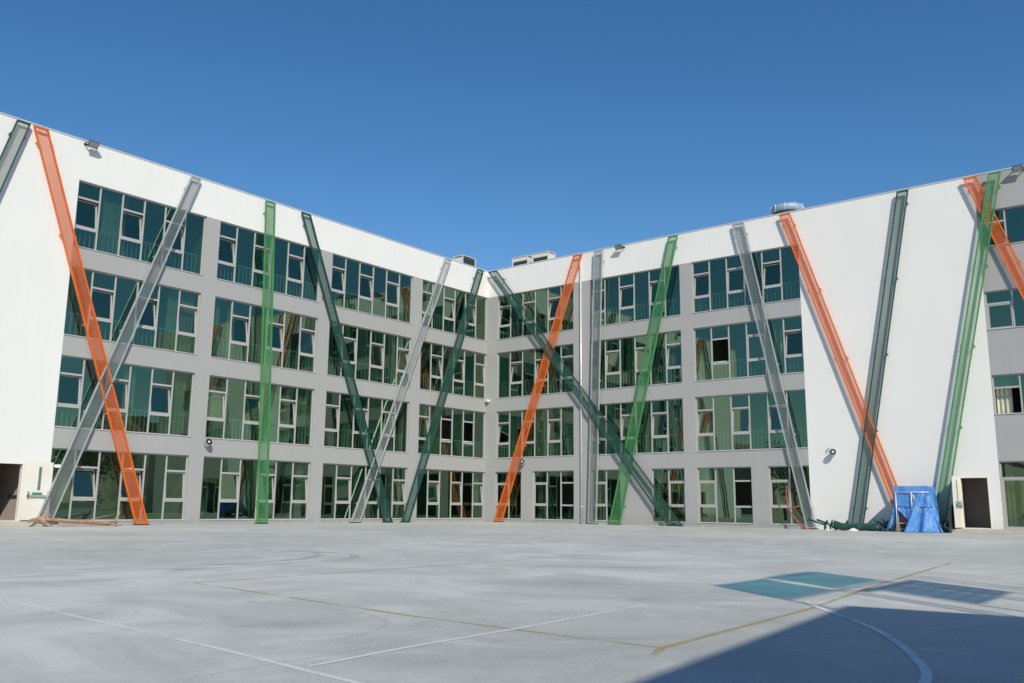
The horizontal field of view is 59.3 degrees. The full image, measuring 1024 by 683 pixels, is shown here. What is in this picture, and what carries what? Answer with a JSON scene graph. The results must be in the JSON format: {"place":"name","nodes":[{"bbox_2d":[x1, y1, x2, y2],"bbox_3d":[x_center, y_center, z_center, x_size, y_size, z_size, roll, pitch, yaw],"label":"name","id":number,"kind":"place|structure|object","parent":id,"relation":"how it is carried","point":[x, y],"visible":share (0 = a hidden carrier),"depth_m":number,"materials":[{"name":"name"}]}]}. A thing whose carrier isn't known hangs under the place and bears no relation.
{"place":"outdoors","nodes":[
{"label":"outdoors","id":0,"kind":"place"},
{"bbox_2d":[0,522,1023,682],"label":"courtyard","id":1,"kind":"structure","parent":0,"point":[959,618],"depth_m":7.96,"materials":[{"name":"concrete"}]},
{"bbox_2d":[28,511,121,526],"bbox_3d":[-15.812,6.437,32.687,0.504,0.552,3.440,-7,-13,36],"label":"wooden pole","id":2,"kind":"object","parent":1,"relation":"on","point":[86,521],"visible":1,"depth_m":32.68,"materials":[{"name":"brown wood"}]},
{"bbox_2d":[0,598,362,682],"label":"white court line","id":3,"kind":"object","parent":1,"relation":"on","point":[286,665],"visible":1,"depth_m":5.37,"materials":[{"name":"white paint"}]},
{"bbox_2d":[207,554,590,581],"bbox_3d":[-0.107,3.491,14.337,0.134,0.001,11.510,-7,-13,34],"label":"yellow court line","id":4,"kind":"object","parent":1,"relation":"on","point":[399,568],"visible":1,"depth_m":12.72,"materials":[{"name":"beige paint"}]},
{"bbox_2d":[235,589,657,647],"bbox_3d":[-1.297,2.232,7.567,6.139,0.001,0.172,-10,-15,44],"label":"yellow court line","id":5,"kind":"object","parent":1,"relation":"on","point":[427,617],"visible":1,"depth_m":6.88,"materials":[{"name":"beige paint"}]},
{"bbox_2d":[307,605,644,666],"bbox_3d":[0.030,2.014,6.322,0.072,0.001,3.918,-7,-13,34],"label":"white court line","id":6,"kind":"object","parent":1,"relation":"on","point":[460,638],"visible":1,"depth_m":5.75,"materials":[{"name":"white paint"}]},
{"bbox_2d":[0,112,1023,534],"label":"school building","id":7,"kind":"structure","parent":1,"relation":"on","point":[710,448],"depth_m":41.17,"materials":[{"name":"paint"}]},
{"bbox_2d":[0,120,30,192],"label":"strip","id":8,"kind":"object","parent":7,"relation":"attached to","point":[11,133],"visible":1,"depth_m":33.19,"materials":[{"name":"paint"}]},
{"bbox_2d":[0,461,53,520],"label":"door","id":9,"kind":"structure","parent":7,"relation":"in","point":[38,475],"depth_m":32.58,"materials":[{"name":"paint"}]},
{"bbox_2d":[33,125,148,524],"bbox_3d":[-16.299,-0.416,34.908,0.220,14.830,5.970,-8,-13,38],"label":"strip","id":10,"kind":"object","parent":7,"relation":"attached to","point":[107,413],"visible":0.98,"depth_m":34.81,"materials":[{"name":"orange paint"}]},
{"bbox_2d":[84,140,99,148],"bbox_3d":[-16.607,-7.790,35.594,0.443,0.294,0.464,-8,-13,38],"label":"floodlight","id":11,"kind":"object","parent":7,"relation":"attached to","point":[93,144],"visible":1,"depth_m":35.49,"materials":[{"name":"black plastic"}]},
{"bbox_2d":[48,448,187,520],"bbox_3d":[-15.497,5.687,35.457,0.541,2.693,5.678,-8,-13,38],"label":"window","id":12,"kind":"structure","parent":7,"relation":"in","point":[163,477],"depth_m":35.26,"materials":[{"name":"glass"}]},
{"bbox_2d":[37,176,201,517],"bbox_3d":[-15.472,-0.218,35.937,0.220,14.830,5.620,-8,-13,38],"label":"strip","id":13,"kind":"object","parent":7,"relation":"attached to","point":[121,351],"visible":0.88,"depth_m":35.62,"materials":[{"name":"paint"}]},
{"bbox_2d":[54,355,193,436],"bbox_3d":[-15.463,2.270,36.087,0.541,2.743,5.678,-8,-13,38],"label":"window","id":14,"kind":"structure","parent":7,"relation":"in","point":[144,407],"depth_m":36.14,"materials":[{"name":"glass"}]},
{"bbox_2d":[64,266,199,354],"bbox_3d":[-15.429,-1.172,36.722,0.542,2.743,5.678,-8,-13,38],"label":"window","id":15,"kind":"structure","parent":7,"relation":"in","point":[174,328],"depth_m":36.65,"materials":[{"name":"glass"}]},
{"bbox_2d":[73,180,205,275],"bbox_3d":[-15.395,-4.596,37.353,0.542,2.707,5.678,-8,-13,38],"label":"window","id":16,"kind":"structure","parent":7,"relation":"in","point":[112,230],"depth_m":37.05,"materials":[{"name":"glass"}]},
{"bbox_2d":[204,439,211,446],"bbox_3d":[-12.944,4.320,38.341,0.321,0.356,0.439,7,-12,-32],"label":"wall loudspeaker","id":17,"kind":"object","parent":7,"relation":"attached to","point":[207,442],"depth_m":38.22,"materials":[{"name":"white plastic"}]},
{"bbox_2d":[200,456,309,519],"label":"window","id":18,"kind":"structure","parent":7,"relation":"in","point":[225,495],"depth_m":40.05,"materials":[{"name":"glass"}]},
{"bbox_2d":[205,375,312,445],"bbox_3d":[-11.486,3.222,41.037,0.542,2.743,5.758,-8,-13,38],"label":"window","id":19,"kind":"structure","parent":7,"relation":"in","point":[231,415],"depth_m":40.73,"materials":[{"name":"glass"}]},
{"bbox_2d":[211,297,316,372],"bbox_3d":[-11.452,-0.220,41.671,0.541,2.743,5.758,-8,-13,38],"label":"window","id":20,"kind":"structure","parent":7,"relation":"in","point":[294,348],"depth_m":41.35,"materials":[{"name":"glass"}]},
{"bbox_2d":[255,200,275,523],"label":"strip","id":21,"kind":"object","parent":7,"relation":"attached to","point":[267,445],"visible":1,"depth_m":41.07,"materials":[{"name":"green paint"}]},
{"bbox_2d":[217,221,319,301],"bbox_3d":[-11.355,-3.643,42.251,0.380,2.686,5.758,-8,-13,38],"label":"window","id":22,"kind":"structure","parent":7,"relation":"in","point":[245,267],"depth_m":42.00,"materials":[{"name":"glass"}]},
{"bbox_2d":[301,212,393,522],"bbox_3d":[-8.211,1.519,44.972,0.220,14.830,6.820,-8,-13,38],"label":"strip","id":23,"kind":"object","parent":7,"relation":"attached to","point":[340,353],"visible":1,"depth_m":44.86,"materials":[{"name":"paint"}]},
{"bbox_2d":[321,463,405,519],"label":"window","id":24,"kind":"structure","parent":7,"relation":"in","point":[340,495],"depth_m":45.00,"materials":[{"name":"glass"}]},
{"bbox_2d":[324,391,408,452],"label":"window","id":25,"kind":"structure","parent":7,"relation":"in","point":[341,426],"depth_m":45.83,"materials":[{"name":"glass"}]},
{"bbox_2d":[327,322,410,387],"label":"window","id":26,"kind":"structure","parent":7,"relation":"in","point":[385,363],"depth_m":46.64,"materials":[{"name":"glass"}]},
{"bbox_2d":[331,254,411,323],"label":"window","id":27,"kind":"structure","parent":7,"relation":"in","point":[354,292],"depth_m":47.19,"materials":[{"name":"glass"}]},
{"bbox_2d":[349,259,451,522],"bbox_3d":[-5.752,2.108,48.032,0.220,14.830,6.840,-8,-13,38],"label":"strip","id":28,"kind":"object","parent":7,"relation":"attached to","point":[402,396],"visible":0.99,"depth_m":47.53,"materials":[{"name":"paint"}]},
{"bbox_2d":[400,269,483,522],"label":"strip","id":29,"kind":"object","parent":7,"relation":"attached to","point":[478,281],"visible":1,"depth_m":50.10,"materials":[{"name":"paint"}]},
{"bbox_2d":[416,469,484,518],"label":"window","id":30,"kind":"structure","parent":7,"relation":"in","point":[434,500],"depth_m":50.27,"materials":[{"name":"glass"}]},
{"bbox_2d":[418,404,485,458],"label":"window","id":31,"kind":"structure","parent":7,"relation":"in","point":[457,447],"depth_m":51.06,"materials":[{"name":"glass"}]},
{"bbox_2d":[420,341,485,398],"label":"window","id":32,"kind":"structure","parent":7,"relation":"in","point":[468,379],"depth_m":51.56,"materials":[{"name":"metal"}]},
{"bbox_2d":[422,280,485,340],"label":"window","id":33,"kind":"structure","parent":7,"relation":"in","point":[444,318],"depth_m":52.13,"materials":[{"name":"glass"}]},
{"bbox_2d":[453,255,475,266],"bbox_3d":[-3.012,-4.436,56.812,0.890,1.735,1.270,-8,-13,38],"label":"air conditioner","id":34,"kind":"object","parent":7,"relation":"on","point":[466,260],"visible":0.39,"depth_m":56.57,"materials":[{"name":"metal"}]},
{"bbox_2d":[496,471,520,518],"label":"window","id":35,"kind":"structure","parent":7,"relation":"in","point":[513,511],"depth_m":51.36,"materials":[{"name":"glass"}]},
{"bbox_2d":[512,255,531,265],"bbox_3d":[0.798,-4.380,57.598,1.280,1.985,1.020,-8,-13,38],"label":"air conditioner","id":36,"kind":"object","parent":7,"relation":"on","point":[524,259],"visible":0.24,"depth_m":57.32,"materials":[{"name":"white metal"}]},
{"bbox_2d":[496,344,572,398],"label":"window","id":37,"kind":"structure","parent":7,"relation":"in","point":[521,382],"depth_m":51.84,"materials":[{"name":"metal"}]},
{"bbox_2d":[497,284,572,339],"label":"window","id":38,"kind":"structure","parent":7,"relation":"in","point":[511,325],"depth_m":52.29,"materials":[{"name":"glass"}]},
{"bbox_2d":[497,406,573,457],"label":"window","id":39,"kind":"structure","parent":7,"relation":"in","point":[547,437],"depth_m":50.80,"materials":[{"name":"glass"}]},
{"bbox_2d":[493,254,582,521],"bbox_3d":[1.485,2.722,50.974,6.160,14.830,0.255,-8,-13,38],"label":"strip","id":40,"kind":"object","parent":7,"relation":"attached to","point":[539,392],"visible":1,"depth_m":50.90,"materials":[{"name":"orange paint"}]},
{"bbox_2d":[532,251,555,261],"bbox_3d":[1.992,-4.562,56.544,1.280,1.985,0.820,-8,-13,38],"label":"air conditioner","id":41,"kind":"object","parent":7,"relation":"on","point":[543,255],"visible":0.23,"depth_m":56.37,"materials":[{"name":"white metal"}]},
{"bbox_2d":[532,470,573,519],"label":"window","id":42,"kind":"structure","parent":7,"relation":"in","point":[548,505],"depth_m":49.64,"materials":[{"name":"glass"}]},
{"bbox_2d":[580,255,582,523],"bbox_3d":[3.784,2.395,49.269,0.128,14.860,0.132,-8,-13,38],"label":"downpipe","id":43,"kind":"object","parent":7,"relation":"attached to","point":[581,450],"visible":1,"depth_m":49.20,"materials":[{"name":"metal"}]},
{"bbox_2d":[488,270,683,525],"bbox_3d":[3.526,2.442,49.346,12.670,14.830,0.320,-8,-13,38],"label":"strip","id":44,"kind":"object","parent":7,"relation":"attached to","point":[595,418],"visible":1,"depth_m":48.40,"materials":[{"name":"paint"}]},
{"bbox_2d":[587,250,604,523],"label":"strip","id":45,"kind":"object","parent":7,"relation":"attached to","point":[598,386],"visible":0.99,"depth_m":48.53,"materials":[{"name":"paint"}]},
{"bbox_2d":[592,469,620,520],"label":"window","id":46,"kind":"structure","parent":7,"relation":"in","point":[607,479],"depth_m":47.46,"materials":[{"name":"glass"}]},
{"bbox_2d":[614,244,624,249],"bbox_3d":[5.832,-5.121,48.867,0.464,0.294,0.443,-8,-13,38],"label":"floodlight","id":47,"kind":"object","parent":7,"relation":"attached to","point":[618,246],"visible":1,"depth_m":48.74,"materials":[{"name":"black plastic"}]},
{"bbox_2d":[591,265,679,326],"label":"window","id":48,"kind":"structure","parent":7,"relation":"in","point":[635,303],"depth_m":48.17,"materials":[{"name":"glass"}]},
{"bbox_2d":[590,330,681,390],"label":"window","id":49,"kind":"structure","parent":7,"relation":"in","point":[622,367],"depth_m":47.55,"materials":[{"name":"metal"}]},
{"bbox_2d":[591,398,683,454],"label":"window","id":50,"kind":"structure","parent":7,"relation":"in","point":[662,432],"depth_m":46.56,"materials":[{"name":"glass"}]},
{"bbox_2d":[608,235,677,524],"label":"strip","id":51,"kind":"object","parent":7,"relation":"attached to","point":[644,374],"visible":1,"depth_m":46.71,"materials":[{"name":"green paint"}]},
{"bbox_2d":[652,468,685,522],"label":"window","id":52,"kind":"structure","parent":7,"relation":"in","point":[673,494],"depth_m":45.18,"materials":[{"name":"glass"}]},
{"bbox_2d":[698,467,752,523],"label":"window","id":53,"kind":"structure","parent":7,"relation":"in","point":[716,485],"depth_m":43.44,"materials":[{"name":"glass"}]},
{"bbox_2d":[692,245,800,312],"bbox_3d":[11.493,-3.019,44.403,5.598,2.686,0.380,-8,-13,38],"label":"window","id":54,"kind":"structure","parent":7,"relation":"in","point":[719,289],"depth_m":44.39,"materials":[{"name":"glass"}]},
{"bbox_2d":[694,315,803,381],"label":"window","id":55,"kind":"structure","parent":7,"relation":"in","point":[746,356],"depth_m":43.70,"materials":[{"name":"glass"}]},
{"bbox_2d":[696,389,807,451],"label":"window","id":56,"kind":"structure","parent":7,"relation":"in","point":[752,428],"depth_m":43.16,"materials":[{"name":"glass"}]},
{"bbox_2d":[732,222,817,528],"bbox_3d":[12.337,1.276,42.548,3.510,14.830,0.230,-8,-13,38],"label":"strip","id":57,"kind":"object","parent":7,"relation":"attached to","point":[776,377],"visible":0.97,"depth_m":42.47,"materials":[{"name":"paint"}]},
{"bbox_2d":[771,202,803,214],"bbox_3d":[14.555,-6.131,47.398,1.701,2.000,1.679,-8,-13,38],"label":"roof drum","id":58,"kind":"object","parent":7,"relation":"on","point":[783,207],"visible":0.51,"depth_m":46.85,"materials":[{"name":"metal"}]},
{"bbox_2d":[769,465,811,524],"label":"window","id":59,"kind":"structure","parent":7,"relation":"in","point":[781,476],"depth_m":41.47,"materials":[{"name":"glass"}]},
{"bbox_2d":[826,448,835,455],"bbox_3d":[14.309,4.949,40.263,0.335,0.343,0.549,1,-10,-1],"label":"wall loudspeaker","id":60,"kind":"object","parent":7,"relation":"attached to","point":[832,452],"depth_m":40.06,"materials":[{"name":"white plastic"}]},
{"bbox_2d":[779,213,907,530],"bbox_3d":[14.912,0.929,40.529,5.230,14.830,0.255,-8,-13,38],"label":"strip","id":61,"kind":"object","parent":7,"relation":"attached to","point":[793,224],"visible":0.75,"depth_m":40.65,"materials":[{"name":"orange paint"}]},
{"bbox_2d":[851,190,908,530],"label":"strip","id":62,"kind":"object","parent":7,"relation":"attached to","point":[876,373],"visible":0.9,"depth_m":39.47,"materials":[{"name":"paint"}]},
{"bbox_2d":[937,171,1000,522],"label":"strip","id":63,"kind":"object","parent":7,"relation":"attached to","point":[970,354],"visible":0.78,"depth_m":37.29,"materials":[{"name":"green paint"}]},
{"bbox_2d":[951,476,992,527],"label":"door","id":64,"kind":"structure","parent":7,"relation":"in","point":[956,481],"depth_m":36.39,"materials":[{"name":"paint"}]},
{"bbox_2d":[963,176,1023,299],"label":"strip","id":65,"kind":"object","parent":7,"relation":"attached to","point":[992,234],"visible":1,"depth_m":37.21,"materials":[{"name":"orange paint"}]},
{"bbox_2d":[978,205,1023,247],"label":"window","id":66,"kind":"structure","parent":7,"relation":"in","point":[1011,219],"depth_m":37.39,"materials":[{"name":"glass"}]},
{"bbox_2d":[985,288,1023,329],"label":"window","id":67,"kind":"structure","parent":7,"relation":"in","point":[1004,308],"depth_m":37.00,"materials":[{"name":"glass"}]},
{"bbox_2d":[992,373,1023,414],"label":"window","id":68,"kind":"structure","parent":7,"relation":"in","point":[1003,384],"depth_m":36.65,"materials":[{"name":"metal"}]},
{"bbox_2d":[999,461,1023,529],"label":"window","id":69,"kind":"structure","parent":7,"relation":"in","point":[1012,472],"depth_m":35.81,"materials":[{"name":"glass"}]},
{"bbox_2d":[1011,164,1023,172],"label":"floodlight","id":70,"kind":"object","parent":7,"relation":"attached to","point":[1016,168],"visible":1,"depth_m":37.02,"materials":[{"name":"black plastic"}]},
{"bbox_2d":[786,485,809,528],"bbox_3d":[12.877,7.476,40.535,0.285,1.973,1.185,8,-13,-35],"label":"red hose","id":71,"kind":"object","parent":1,"relation":"on","point":[801,525],"visible":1,"depth_m":40.66,"materials":[{"name":"red rubber"}]},
{"bbox_2d":[655,563,950,650],"bbox_3d":[4.054,2.741,10.050,0.162,0.001,11.732,-6,-12,33],"label":"yellow court line","id":72,"kind":"object","parent":1,"relation":"on","point":[710,634],"visible":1,"depth_m":6.59,"materials":[{"name":"beige paint"}]},
{"bbox_2d":[808,518,827,529],"bbox_3d":[13.367,7.974,39.203,0.861,0.519,0.475,-8,-13,38],"label":"metal stand","id":73,"kind":"object","parent":1,"relation":"on","point":[825,524],"visible":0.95,"depth_m":39.12,"materials":[{"name":"paint"}]},
{"bbox_2d":[817,519,835,529],"bbox_3d":[13.599,7.961,39.077,0.808,0.503,0.473,-8,-13,38],"label":"metal stand","id":74,"kind":"object","parent":1,"relation":"on","point":[831,524],"visible":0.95,"depth_m":38.97,"materials":[{"name":"paint"}]},
{"bbox_2d":[833,523,879,530],"bbox_3d":[14.640,7.868,38.160,1.908,0.368,0.374,-8,-13,38],"label":"rolled netting","id":75,"kind":"object","parent":1,"relation":"on","point":[860,527],"visible":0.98,"depth_m":38.01,"materials":[{"name":"fabric"}]},
{"bbox_2d":[829,518,896,530],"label":"steel offcuts","id":76,"kind":"object","parent":1,"relation":"on","point":[885,528],"visible":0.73,"depth_m":37.48,"materials":[{"name":"paint"}]},
{"bbox_2d":[802,601,932,682],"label":"white court arc","id":77,"kind":"object","parent":1,"relation":"on","point":[926,672],"visible":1,"depth_m":5.51,"materials":[{"name":"white paint"}]},
{"bbox_2d":[894,492,936,532],"bbox_3d":[16.511,6.951,36.729,1.360,1.640,1.290,-8,-13,38],"label":"scaffold trestle","id":78,"kind":"object","parent":1,"relation":"on","point":[903,525],"visible":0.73,"depth_m":36.62,"materials":[{"name":"white metal"}]},
{"bbox_2d":[886,486,942,531],"bbox_3d":[16.462,6.843,36.807,2.191,1.840,1.749,-8,-13,38],"label":"blue tarpaulin","id":79,"kind":"object","parent":78,"relation":"on","point":[922,515],"visible":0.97,"depth_m":36.19,"materials":[{"name":"plastic"}]},
{"bbox_2d":[938,521,954,532],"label":"dark offcuts","id":80,"kind":"object","parent":1,"relation":"on","point":[944,527],"visible":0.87,"depth_m":36.15,"materials":[{"name":"metal"}]},
{"bbox_2d":[949,505,954,532],"bbox_3d":[17.717,7.142,36.208,0.110,1.100,0.900,-8,-13,38],"label":"leaning board","id":81,"kind":"object","parent":1,"relation":"on","point":[951,518],"visible":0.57,"depth_m":36.05,"materials":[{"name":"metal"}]},
{"bbox_2d":[0,0,1023,270],"label":"sky","id":82,"kind":"structure","parent":0,"point":[492,133],"materials":[{"name":"blue"}]}
]}

